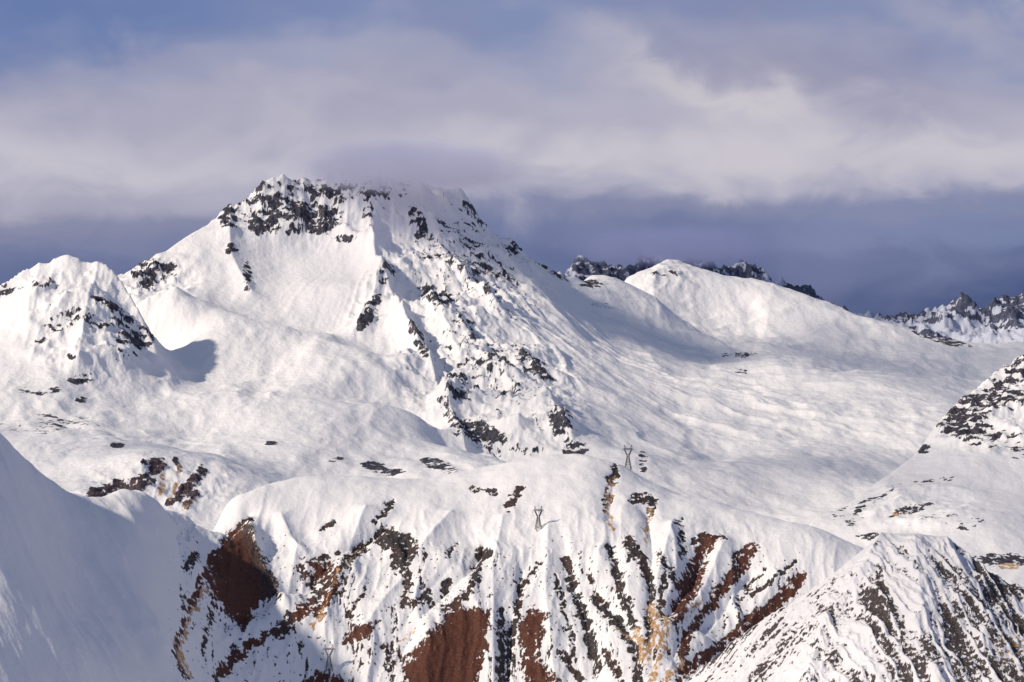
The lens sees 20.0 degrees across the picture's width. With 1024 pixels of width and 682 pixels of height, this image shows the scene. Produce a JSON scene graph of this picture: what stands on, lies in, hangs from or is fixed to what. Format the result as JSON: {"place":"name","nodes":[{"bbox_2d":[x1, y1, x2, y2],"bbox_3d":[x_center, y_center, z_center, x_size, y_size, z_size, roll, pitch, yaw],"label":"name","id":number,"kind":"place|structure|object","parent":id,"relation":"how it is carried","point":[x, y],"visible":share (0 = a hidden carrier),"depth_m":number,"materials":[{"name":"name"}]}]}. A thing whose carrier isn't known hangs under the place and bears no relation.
{"place":"outdoors","nodes":[
{"label":"outdoors","id":0,"kind":"place"},
{"bbox_2d":[0,433,863,681],"bbox_3d":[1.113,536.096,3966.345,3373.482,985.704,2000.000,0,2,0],"label":"snowy hill","id":1,"kind":"structure","parent":0,"point":[609,571],"depth_m":3996.54,"materials":[{"name":"white snow"}]},
{"bbox_2d":[323,645,334,671],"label":"electricity pylon","id":2,"kind":"object","parent":1,"relation":"on","point":[325,649],"visible":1,"depth_m":3888.20,"materials":[{"name":"metal"}]},
{"bbox_2d":[533,506,542,530],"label":"electricity pylon","id":3,"kind":"object","parent":1,"relation":"on","point":[537,515],"visible":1,"depth_m":4161.64,"materials":[{"name":"metal"}]},
{"bbox_2d":[622,444,633,469],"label":"electricity pylon","id":4,"kind":"object","parent":1,"relation":"on","point":[628,458],"visible":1,"depth_m":4417.55,"materials":[{"name":"metal"}]},
{"bbox_2d":[0,166,1023,530],"bbox_3d":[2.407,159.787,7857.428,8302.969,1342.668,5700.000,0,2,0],"label":"snowy mountain","id":5,"kind":"structure","parent":0,"point":[378,322],"depth_m":7910.23,"materials":[{"name":"white snow"}]},
{"bbox_2d":[0,0,1023,316],"label":"sky","id":6,"kind":"structure","parent":0,"point":[868,155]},
{"bbox_2d":[558,250,1023,343],"bbox_3d":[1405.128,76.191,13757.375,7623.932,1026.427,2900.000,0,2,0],"label":"distant peaks","id":7,"kind":"object","parent":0,"point":[962,316],"visible":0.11,"depth_m":14233.48,"materials":[{"name":"white snow"}]},
{"bbox_2d":[687,532,1023,681],"bbox_3d":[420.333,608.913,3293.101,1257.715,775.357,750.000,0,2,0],"label":"rocky knoll","id":8,"kind":"structure","parent":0,"point":[896,607],"depth_m":3219.01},
{"bbox_2d":[809,354,1023,586],"bbox_3d":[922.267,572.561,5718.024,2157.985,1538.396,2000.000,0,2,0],"label":"snowy mountainside","id":9,"kind":"structure","parent":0,"point":[957,478],"depth_m":5551.65,"materials":[{"name":"white snow"}]}
]}

